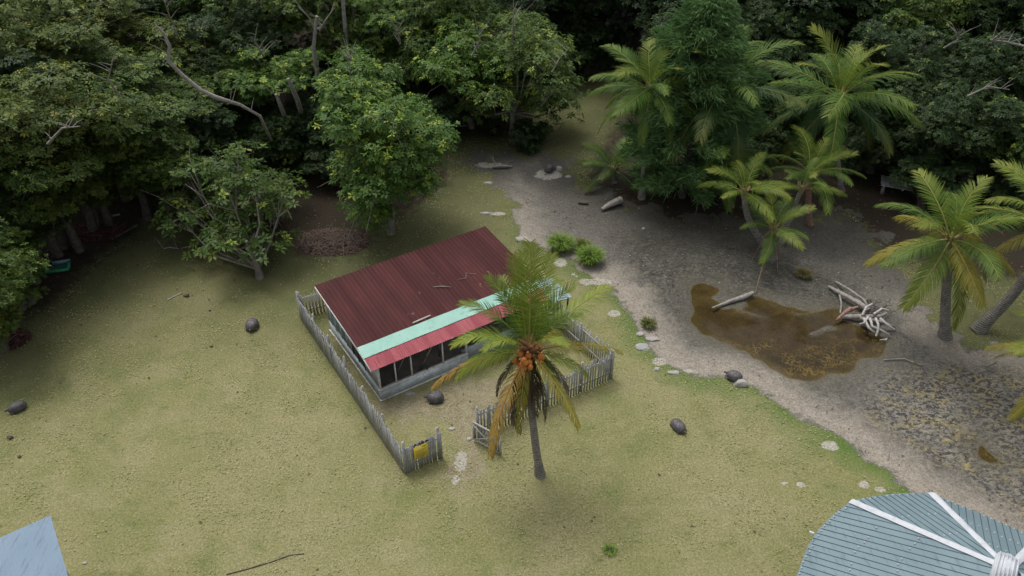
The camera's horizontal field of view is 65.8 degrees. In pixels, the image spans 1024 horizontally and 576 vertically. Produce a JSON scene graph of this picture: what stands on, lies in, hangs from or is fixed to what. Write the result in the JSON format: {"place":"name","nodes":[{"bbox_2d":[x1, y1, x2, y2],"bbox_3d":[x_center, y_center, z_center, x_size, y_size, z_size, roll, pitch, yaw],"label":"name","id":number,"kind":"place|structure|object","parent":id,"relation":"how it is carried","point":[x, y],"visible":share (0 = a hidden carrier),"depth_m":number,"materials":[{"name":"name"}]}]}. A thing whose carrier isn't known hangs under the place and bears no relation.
{"place":"outdoors","nodes":[
{"label":"outdoors","id":0,"kind":"place"},
{"bbox_2d":[0,0,1023,575],"bbox_3d":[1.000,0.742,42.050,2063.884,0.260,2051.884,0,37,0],"label":"ground","id":1,"kind":"structure","parent":0,"point":[782,332],"depth_m":36.21,"materials":[{"name":"plant"}]},
{"bbox_2d":[0,273,30,353],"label":"broadleaf tree","id":2,"kind":"object","parent":1,"relation":"on","point":[5,322],"visible":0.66,"depth_m":37.31,"materials":[{"name":"green plant"}]},
{"bbox_2d":[0,21,35,160],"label":"broadleaf tree","id":3,"kind":"object","parent":1,"relation":"on","point":[9,30],"visible":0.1,"depth_m":42.07,"materials":[{"name":"green plant"}]},
{"bbox_2d":[0,232,49,311],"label":"broadleaf tree","id":4,"kind":"object","parent":1,"relation":"on","point":[18,247],"visible":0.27,"depth_m":40.32,"materials":[{"name":"green plant"}]},
{"bbox_2d":[0,219,50,307],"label":"broadleaf tree","id":5,"kind":"object","parent":1,"relation":"on","point":[8,265],"visible":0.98,"depth_m":36.24,"materials":[{"name":"green plant"}]},
{"bbox_2d":[0,515,69,575],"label":"shed","id":6,"kind":"structure","parent":1,"relation":"on","point":[32,549],"depth_m":26.46,"materials":[{"name":"metal"}]},
{"bbox_2d":[0,41,77,103],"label":"broadleaf tree","id":7,"kind":"object","parent":1,"relation":"on","point":[24,58],"visible":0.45,"depth_m":41.98,"materials":[{"name":"green plant"}]},
{"bbox_2d":[4,208,76,266],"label":"broadleaf tree","id":8,"kind":"object","parent":1,"relation":"on","point":[44,229],"visible":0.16,"depth_m":43.24,"materials":[{"name":"green plant"}]},
{"bbox_2d":[0,147,84,285],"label":"broadleaf tree","id":9,"kind":"object","parent":1,"relation":"on","point":[22,216],"visible":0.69,"depth_m":39.57,"materials":[{"name":"green plant"}]},
{"bbox_2d":[3,160,113,258],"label":"broadleaf tree","id":10,"kind":"object","parent":1,"relation":"on","point":[56,251],"visible":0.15,"depth_m":42.19,"materials":[{"name":"green plant"}]},
{"bbox_2d":[0,0,117,131],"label":"broadleaf tree","id":11,"kind":"object","parent":1,"relation":"on","point":[48,39],"visible":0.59,"depth_m":44.04,"materials":[{"name":"green plant"}]},
{"bbox_2d":[0,59,142,253],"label":"broadleaf tree","id":12,"kind":"object","parent":1,"relation":"on","point":[28,99],"visible":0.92,"depth_m":40.08,"materials":[{"name":"green plant"}]},
{"bbox_2d":[32,140,111,231],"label":"broadleaf tree","id":13,"kind":"object","parent":1,"relation":"on","point":[91,222],"visible":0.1,"depth_m":43.89,"materials":[{"name":"green plant"}]},
{"bbox_2d":[12,0,141,45],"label":"broadleaf tree","id":14,"kind":"object","parent":1,"relation":"on","point":[110,8],"visible":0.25,"depth_m":49.12,"materials":[{"name":"green plant"}]},
{"bbox_2d":[64,169,119,225],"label":"broadleaf tree","id":15,"kind":"object","parent":1,"relation":"on","point":[93,201],"visible":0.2,"depth_m":45.10,"materials":[{"name":"green plant"}]},
{"bbox_2d":[66,220,126,242],"bbox_3d":[-24.906,-3.538,47.145,3.936,0.875,2.430,0,37,0],"label":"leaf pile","id":16,"kind":"object","parent":1,"relation":"on","point":[103,232],"visible":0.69,"depth_m":46.92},
{"bbox_2d":[50,118,145,226],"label":"broadleaf tree","id":17,"kind":"object","parent":1,"relation":"on","point":[102,146],"visible":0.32,"depth_m":43.44,"materials":[{"name":"green plant"}]},
{"bbox_2d":[49,41,159,202],"bbox_3d":[-24.464,-9.468,47.170,6.797,10.112,7.773,12,39,16],"label":"broadleaf tree","id":18,"kind":"object","parent":1,"relation":"on","point":[98,57],"visible":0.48,"depth_m":45.10,"materials":[{"name":"green plant"}]},
{"bbox_2d":[17,49,216,209],"bbox_3d":[-22.473,-8.437,46.388,10.024,9.428,9.443,0,37,0],"label":"broadleaf tree","id":19,"kind":"object","parent":1,"relation":"on","point":[148,105],"visible":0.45,"depth_m":44.20,"materials":[{"name":"green plant"}]},
{"bbox_2d":[60,11,205,96],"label":"broadleaf tree","id":20,"kind":"object","parent":1,"relation":"on","point":[151,28],"visible":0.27,"depth_m":49.96,"materials":[{"name":"green plant"}]},
{"bbox_2d":[104,143,187,220],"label":"broadleaf tree","id":21,"kind":"object","parent":1,"relation":"on","point":[125,187],"visible":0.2,"depth_m":45.60,"materials":[{"name":"green plant"}]},
{"bbox_2d":[101,0,198,96],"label":"broadleaf tree","id":22,"kind":"object","parent":1,"relation":"on","point":[147,6],"visible":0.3,"depth_m":52.89,"materials":[{"name":"green plant"}]},
{"bbox_2d":[102,118,210,226],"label":"broadleaf tree","id":23,"kind":"object","parent":1,"relation":"on","point":[163,154],"visible":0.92,"depth_m":44.16,"materials":[{"name":"green plant"}]},
{"bbox_2d":[113,157,216,216],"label":"broadleaf tree","id":24,"kind":"object","parent":1,"relation":"on","point":[157,188],"visible":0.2,"depth_m":45.38,"materials":[{"name":"green plant"}]},
{"bbox_2d":[126,54,215,129],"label":"broadleaf tree","id":25,"kind":"object","parent":1,"relation":"on","point":[168,83],"visible":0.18,"depth_m":48.43,"materials":[{"name":"green plant"}]},
{"bbox_2d":[123,94,239,190],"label":"broadleaf tree","id":26,"kind":"object","parent":1,"relation":"on","point":[193,129],"visible":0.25,"depth_m":48.01,"materials":[{"name":"green plant"}]},
{"bbox_2d":[125,0,260,74],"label":"broadleaf tree","id":27,"kind":"object","parent":1,"relation":"on","point":[218,32],"visible":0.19,"depth_m":53.27,"materials":[{"name":"green plant"}]},
{"bbox_2d":[150,30,243,83],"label":"broadleaf tree","id":28,"kind":"object","parent":1,"relation":"on","point":[194,66],"visible":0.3,"depth_m":51.25,"materials":[{"name":"green plant"}]},
{"bbox_2d":[158,54,255,151],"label":"broadleaf tree","id":29,"kind":"object","parent":1,"relation":"on","point":[218,76],"visible":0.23,"depth_m":50.91,"materials":[{"name":"green plant"}]},
{"bbox_2d":[146,22,271,140],"bbox_3d":[-15.492,-11.010,46.603,4.353,13.182,12.288,0,37,0],"label":"dead branch","id":30,"kind":"object","parent":1,"relation":"on","point":[193,84],"visible":0.94,"depth_m":40.11,"materials":[{"name":"grey wood"}]},
{"bbox_2d":[183,114,239,183],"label":"broadleaf tree","id":31,"kind":"object","parent":1,"relation":"on","point":[216,131],"visible":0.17,"depth_m":49.09,"materials":[{"name":"green plant"}]},
{"bbox_2d":[142,138,311,279],"bbox_3d":[-15.615,-5.243,45.191,9.467,8.190,11.669,0,37,0],"label":"broadleaf tree","id":32,"kind":"object","parent":1,"relation":"on","point":[245,205],"visible":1,"depth_m":43.39,"materials":[{"name":"green plant"}]},
{"bbox_2d":[160,0,299,76],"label":"broadleaf tree","id":33,"kind":"object","parent":1,"relation":"on","point":[230,42],"visible":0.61,"depth_m":52.01,"materials":[{"name":"green plant"}]},
{"bbox_2d":[216,74,287,130],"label":"broadleaf tree","id":34,"kind":"object","parent":1,"relation":"on","point":[238,110],"visible":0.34,"depth_m":53.30,"materials":[{"name":"green plant"}]},
{"bbox_2d":[199,0,317,105],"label":"broadleaf tree","id":35,"kind":"object","parent":1,"relation":"on","point":[278,9],"visible":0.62,"depth_m":53.38,"materials":[{"name":"green plant"}]},
{"bbox_2d":[211,44,330,109],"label":"broadleaf tree","id":36,"kind":"object","parent":1,"relation":"on","point":[274,75],"visible":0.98,"depth_m":50.28,"materials":[{"name":"green plant"}]},
{"bbox_2d":[245,107,312,167],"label":"broadleaf tree","id":37,"kind":"object","parent":1,"relation":"on","point":[288,140],"visible":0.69,"depth_m":50.25,"materials":[{"name":"green plant"}]},
{"bbox_2d":[251,113,309,172],"bbox_3d":[-14.897,-9.033,52.277,3.967,5.007,4.554,0,37,0],"label":"bush","id":38,"kind":"object","parent":1,"relation":"on","point":[290,153],"visible":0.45,"depth_m":50.78,"materials":[{"name":"green plant"}]},
{"bbox_2d":[260,132,331,175],"bbox_3d":[-14.369,-9.114,53.788,5.464,3.844,5.926,0,37,0],"label":"bush","id":39,"kind":"object","parent":1,"relation":"on","point":[296,163],"visible":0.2,"depth_m":52.10,"materials":[{"name":"green plant"}]},
{"bbox_2d":[265,31,337,102],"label":"broadleaf tree","id":40,"kind":"object","parent":1,"relation":"on","point":[312,69],"visible":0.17,"depth_m":56.01,"materials":[{"name":"green plant"}]},
{"bbox_2d":[268,90,340,165],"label":"broadleaf tree","id":41,"kind":"object","parent":1,"relation":"on","point":[293,118],"visible":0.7,"depth_m":50.99,"materials":[{"name":"green plant"}]},
{"bbox_2d":[298,144,353,185],"bbox_3d":[-11.233,-7.872,51.555,4.908,3.199,4.392,0,37,0],"label":"bush","id":42,"kind":"object","parent":1,"relation":"on","point":[318,155],"visible":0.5,"depth_m":50.39,"materials":[{"name":"green plant"}]},
{"bbox_2d":[291,222,370,257],"bbox_3d":[-10.536,-2.838,46.297,4.709,1.002,3.603,0,37,0],"label":"brush pile","id":43,"kind":"object","parent":1,"relation":"on","point":[319,243],"visible":0.99,"depth_m":46.09,"materials":[{"name":"wood"}]},
{"bbox_2d":[295,6,377,99],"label":"broadleaf tree","id":44,"kind":"object","parent":1,"relation":"on","point":[338,36],"visible":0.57,"depth_m":54.28,"materials":[{"name":"green plant"}]},
{"bbox_2d":[296,292,404,471],"bbox_3d":[-7.645,3.882,36.282,0.224,1.894,11.961,-21,42,-25],"label":"picket fence","id":45,"kind":"object","parent":1,"relation":"on","point":[365,406],"visible":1,"depth_m":35.68,"materials":[{"name":"grey wood"}]},
{"bbox_2d":[311,44,406,185],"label":"broadleaf tree","id":46,"kind":"object","parent":1,"relation":"on","point":[386,74],"visible":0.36,"depth_m":44.95,"materials":[{"name":"green plant"}]},
{"bbox_2d":[307,63,460,236],"bbox_3d":[-6.920,-7.473,44.450,8.347,10.304,8.253,-20,42,-24],"label":"broadleaf tree","id":47,"kind":"object","parent":1,"relation":"on","point":[394,153],"visible":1,"depth_m":42.45,"materials":[{"name":"green plant"}]},
{"bbox_2d":[327,0,440,95],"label":"broadleaf tree","id":48,"kind":"object","parent":1,"relation":"on","point":[381,54],"visible":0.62,"depth_m":54.39,"materials":[{"name":"green plant"}]},
{"bbox_2d":[342,0,461,90],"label":"broadleaf tree","id":49,"kind":"object","parent":1,"relation":"on","point":[368,26],"visible":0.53,"depth_m":54.39,"materials":[{"name":"green plant"}]},
{"bbox_2d":[401,427,442,473],"bbox_3d":[-3.717,6.713,32.654,1.776,1.782,0.219,-19,41,-24],"label":"picket fence","id":50,"kind":"object","parent":1,"relation":"on","point":[408,465],"visible":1,"depth_m":32.71,"materials":[{"name":"grey wood"}]},
{"bbox_2d":[412,88,463,138],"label":"broadleaf tree","id":51,"kind":"object","parent":1,"relation":"on","point":[442,107],"visible":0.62,"depth_m":54.63,"materials":[{"name":"green plant"}]},
{"bbox_2d":[315,226,571,401],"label":"tortoise house","id":52,"kind":"structure","parent":1,"relation":"on","point":[387,345],"depth_m":38.04,"materials":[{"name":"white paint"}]},
{"bbox_2d":[399,0,507,100],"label":"broadleaf tree","id":53,"kind":"object","parent":1,"relation":"on","point":[463,5],"visible":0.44,"depth_m":55.25,"materials":[{"name":"green plant"}]},
{"bbox_2d":[405,5,548,128],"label":"broadleaf tree","id":54,"kind":"object","parent":1,"relation":"on","point":[450,64],"visible":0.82,"depth_m":52.62,"materials":[{"name":"green plant"}]},
{"bbox_2d":[0,82,1023,575],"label":"lawn grass","id":55,"kind":"structure","parent":1,"relation":"on","point":[426,418],"depth_m":33.87,"materials":[{"name":"green plant"}]},
{"bbox_2d":[0,83,1023,575],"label":"fallen leaves","id":56,"kind":"object","parent":1,"relation":"on","point":[506,233],"visible":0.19,"depth_m":46.46,"materials":[{"name":"brown plant"}]},
{"bbox_2d":[451,0,592,141],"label":"broadleaf tree","id":57,"kind":"object","parent":1,"relation":"on","point":[530,46],"visible":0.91,"depth_m":52.93,"materials":[{"name":"green plant"}]},
{"bbox_2d":[483,0,561,40],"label":"broadleaf tree","id":58,"kind":"object","parent":1,"relation":"on","point":[541,4],"visible":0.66,"depth_m":60.71,"materials":[{"name":"green plant"}]},
{"bbox_2d":[430,237,623,478],"bbox_3d":[0.548,3.353,29.292,7.104,11.326,5.898,0,37,0],"label":"coconut palm","id":59,"kind":"object","parent":1,"relation":"on","point":[527,389],"visible":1,"depth_m":28.31,"materials":[{"name":"green plant"}]},
{"bbox_2d":[506,116,553,155],"bbox_3d":[1.081,-10.763,55.634,3.162,2.380,4.425,23,43,27],"label":"shrub","id":60,"kind":"object","parent":1,"relation":"on","point":[528,136],"visible":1,"depth_m":55.03,"materials":[{"name":"green plant"}]},
{"bbox_2d":[475,350,614,436],"bbox_3d":[1.608,4.612,35.326,7.282,1.889,0.226,-20,42,-24],"label":"picket fence","id":61,"kind":"object","parent":1,"relation":"on","point":[579,386],"visible":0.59,"depth_m":35.83,"materials":[{"name":"grey wood"}]},
{"bbox_2d":[517,0,595,41],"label":"broadleaf tree","id":62,"kind":"object","parent":1,"relation":"on","point":[552,17],"visible":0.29,"depth_m":64.66,"materials":[{"name":"green plant"}]},
{"bbox_2d":[526,27,595,84],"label":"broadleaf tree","id":63,"kind":"object","parent":1,"relation":"on","point":[573,58],"visible":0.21,"depth_m":63.30,"materials":[{"name":"green plant"}]},
{"bbox_2d":[552,302,614,377],"bbox_3d":[3.384,2.326,38.366,0.227,1.839,4.797,-21,42,-26],"label":"picket fence","id":64,"kind":"object","parent":1,"relation":"on","point":[579,337],"visible":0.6,"depth_m":38.24,"materials":[{"name":"grey wood"}]},
{"bbox_2d":[574,241,605,265],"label":"grass tuft","id":65,"kind":"object","parent":1,"relation":"on","point":[589,255],"visible":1,"depth_m":44.44,"materials":[{"name":"green plant"}]},
{"bbox_2d":[554,21,634,74],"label":"broadleaf tree","id":66,"kind":"object","parent":1,"relation":"on","point":[592,40],"visible":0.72,"depth_m":63.89,"materials":[{"name":"green plant"}]},
{"bbox_2d":[570,137,658,195],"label":"coconut palm","id":67,"kind":"object","parent":1,"relation":"on","point":[614,165],"visible":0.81,"depth_m":50.84,"materials":[{"name":"green plant"}]},
{"bbox_2d":[588,0,666,67],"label":"broadleaf tree","id":68,"kind":"object","parent":1,"relation":"on","point":[623,13],"visible":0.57,"depth_m":62.83,"materials":[{"name":"green plant"}]},
{"bbox_2d":[588,37,728,199],"bbox_3d":[7.912,-9.938,47.496,7.317,10.365,7.098,-9,38,-11],"label":"coconut palm","id":69,"kind":"object","parent":1,"relation":"on","point":[621,105],"visible":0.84,"depth_m":45.39,"materials":[{"name":"green plant"}]},
{"bbox_2d":[620,0,763,103],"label":"broadleaf tree","id":70,"kind":"object","parent":1,"relation":"on","point":[654,21],"visible":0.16,"depth_m":57.12,"materials":[{"name":"green plant"}]},
{"bbox_2d":[615,0,775,209],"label":"casuarina tree","id":71,"kind":"object","parent":1,"relation":"on","point":[708,26],"visible":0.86,"depth_m":45.05,"materials":[{"name":"green plant"}]},
{"bbox_2d":[676,122,780,213],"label":"coconut palm","id":72,"kind":"object","parent":1,"relation":"on","point":[730,204],"visible":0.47,"depth_m":46.61,"materials":[{"name":"green plant"}]},
{"bbox_2d":[662,24,808,198],"bbox_3d":[12.813,-9.887,47.259,8.892,10.554,8.786,0,37,0],"label":"coconut palm","id":73,"kind":"object","parent":1,"relation":"on","point":[705,131],"visible":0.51,"depth_m":44.81,"materials":[{"name":"green plant"}]},
{"bbox_2d":[699,152,793,248],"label":"coconut palm","id":74,"kind":"object","parent":1,"relation":"on","point":[745,189],"visible":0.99,"depth_m":43.69,"materials":[{"name":"green plant"}]},
{"bbox_2d":[735,0,795,69],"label":"broadleaf tree","id":75,"kind":"object","parent":1,"relation":"on","point":[760,24],"visible":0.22,"depth_m":54.92,"materials":[{"name":"green plant"}]},
{"bbox_2d":[747,100,804,154],"bbox_3d":[17.583,-10.036,55.080,5.617,5.061,5.237,0,37,0],"label":"bush","id":76,"kind":"object","parent":1,"relation":"on","point":[782,133],"visible":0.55,"depth_m":53.95,"materials":[{"name":"green plant"}]},
{"bbox_2d":[738,189,816,292],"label":"coconut palm","id":77,"kind":"object","parent":1,"relation":"on","point":[771,247],"visible":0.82,"depth_m":43.44,"materials":[{"name":"green plant"}]},
{"bbox_2d":[749,45,833,128],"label":"broadleaf tree","id":78,"kind":"object","parent":1,"relation":"on","point":[802,66],"visible":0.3,"depth_m":53.97,"materials":[{"name":"green plant"}]},
{"bbox_2d":[747,0,835,84],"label":"broadleaf tree","id":79,"kind":"object","parent":1,"relation":"on","point":[787,22],"visible":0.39,"depth_m":55.67,"materials":[{"name":"green plant"}]},
{"bbox_2d":[748,0,842,80],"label":"broadleaf tree","id":80,"kind":"object","parent":1,"relation":"on","point":[799,49],"visible":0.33,"depth_m":55.71,"materials":[{"name":"green plant"}]},
{"bbox_2d":[775,158,846,245],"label":"coconut palm","id":81,"kind":"object","parent":1,"relation":"on","point":[803,188],"visible":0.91,"depth_m":44.15,"materials":[{"name":"green plant"}]},
{"bbox_2d":[757,124,866,226],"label":"coconut palm","id":82,"kind":"object","parent":1,"relation":"on","point":[826,203],"visible":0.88,"depth_m":45.56,"materials":[{"name":"green plant"}]},
{"bbox_2d":[770,0,882,38],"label":"broadleaf tree","id":83,"kind":"object","parent":1,"relation":"on","point":[818,16],"visible":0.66,"depth_m":55.42,"materials":[{"name":"green plant"}]},
{"bbox_2d":[755,22,925,191],"bbox_3d":[19.816,-10.611,48.287,9.307,10.638,9.758,-7,38,-9],"label":"coconut palm","id":84,"kind":"object","parent":1,"relation":"on","point":[844,83],"visible":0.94,"depth_m":46.76,"materials":[{"name":"green plant"}]},
{"bbox_2d":[827,121,886,173],"bbox_3d":[22.722,-8.648,52.489,3.998,4.267,3.882,26,44,30],"label":"bush","id":85,"kind":"object","parent":1,"relation":"on","point":[850,162],"visible":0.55,"depth_m":51.33,"materials":[{"name":"green plant"}]},
{"bbox_2d":[828,281,895,339],"bbox_3d":[18.090,0.916,41.076,4.128,0.853,3.275,27,45,31],"label":"driftwood tangle","id":86,"kind":"object","parent":1,"relation":"on","point":[871,318],"visible":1,"depth_m":40.65,"materials":[{"name":"grey wood"}]},
{"bbox_2d":[814,0,915,88],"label":"broadleaf tree","id":87,"kind":"object","parent":1,"relation":"on","point":[871,6],"visible":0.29,"depth_m":56.58,"materials":[{"name":"green plant"}]},
{"bbox_2d":[824,1,916,90],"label":"broadleaf tree","id":88,"kind":"object","parent":1,"relation":"on","point":[877,18],"visible":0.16,"depth_m":56.23,"materials":[{"name":"green plant"}]},
{"bbox_2d":[848,109,916,173],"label":"broadleaf tree","id":89,"kind":"object","parent":1,"relation":"on","point":[873,162],"visible":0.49,"depth_m":50.50,"materials":[{"name":"green plant"}]},
{"bbox_2d":[840,21,951,124],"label":"broadleaf tree","id":90,"kind":"object","parent":1,"relation":"on","point":[881,56],"visible":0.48,"depth_m":51.02,"materials":[{"name":"green plant"}]},
{"bbox_2d":[797,492,1023,575],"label":"round pavilion","id":91,"kind":"structure","parent":1,"relation":"on","point":[918,534],"depth_m":26.25,"materials":[{"name":"metal"}]},
{"bbox_2d":[849,0,994,57],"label":"broadleaf tree","id":92,"kind":"object","parent":1,"relation":"on","point":[922,14],"visible":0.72,"depth_m":54.34,"materials":[{"name":"green plant"}]},
{"bbox_2d":[886,157,983,210],"bbox_3d":[25.965,-6.300,48.944,5.755,3.601,4.826,19,41,23],"label":"bush","id":93,"kind":"object","parent":1,"relation":"on","point":[904,169],"visible":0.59,"depth_m":47.88,"materials":[{"name":"green plant"}]},
{"bbox_2d":[875,74,1000,187],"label":"broadleaf tree","id":94,"kind":"object","parent":1,"relation":"on","point":[934,118],"visible":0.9,"depth_m":47.88,"materials":[{"name":"green plant"}]},
{"bbox_2d":[862,167,1023,340],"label":"coconut palm","id":95,"kind":"object","parent":1,"relation":"on","point":[953,257],"visible":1,"depth_m":35.65,"materials":[{"name":"green plant"}]},
{"bbox_2d":[876,28,1014,116],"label":"broadleaf tree","id":96,"kind":"object","parent":1,"relation":"on","point":[935,68],"visible":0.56,"depth_m":51.00,"materials":[{"name":"green plant"}]},
{"bbox_2d":[906,0,1023,51],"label":"broadleaf tree","id":97,"kind":"object","parent":1,"relation":"on","point":[1009,3],"visible":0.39,"depth_m":54.32,"materials":[{"name":"green plant"}]},
{"bbox_2d":[932,80,1023,189],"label":"broadleaf tree","id":98,"kind":"object","parent":1,"relation":"on","point":[982,120],"visible":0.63,"depth_m":47.46,"materials":[{"name":"green plant"}]},
{"bbox_2d":[935,2,1023,68],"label":"broadleaf tree","id":99,"kind":"object","parent":1,"relation":"on","point":[1002,24],"visible":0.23,"depth_m":55.38,"materials":[{"name":"green plant"}]},
{"bbox_2d":[947,25,1023,102],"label":"broadleaf tree","id":100,"kind":"object","parent":1,"relation":"on","point":[1014,69],"visible":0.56,"depth_m":50.25,"materials":[{"name":"green plant"}]},
{"bbox_2d":[955,158,1023,333],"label":"coconut palm","id":101,"kind":"object","parent":1,"relation":"on","point":[983,324],"visible":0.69,"depth_m":38.17,"materials":[{"name":"green plant"}]},
{"bbox_2d":[972,92,1023,201],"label":"broadleaf tree","id":102,"kind":"object","parent":1,"relation":"on","point":[1016,148],"visible":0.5,"depth_m":47.29,"materials":[{"name":"green plant"}]},
{"bbox_2d":[973,156,1023,210],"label":"bush","id":103,"kind":"object","parent":1,"relation":"on","point":[1009,192],"visible":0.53,"depth_m":48.00,"materials":[{"name":"green plant"}]},
{"bbox_2d":[983,310,1023,422],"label":"coconut palm","id":104,"kind":"object","parent":1,"relation":"on","point":[1019,407],"visible":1,"depth_m":33.42,"materials":[{"name":"green plant"}]},
{"bbox_2d":[545,230,576,252],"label":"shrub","id":105,"kind":"object","parent":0,"point":[558,242],"visible":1,"depth_m":45.55,"materials":[{"name":"green plant"}]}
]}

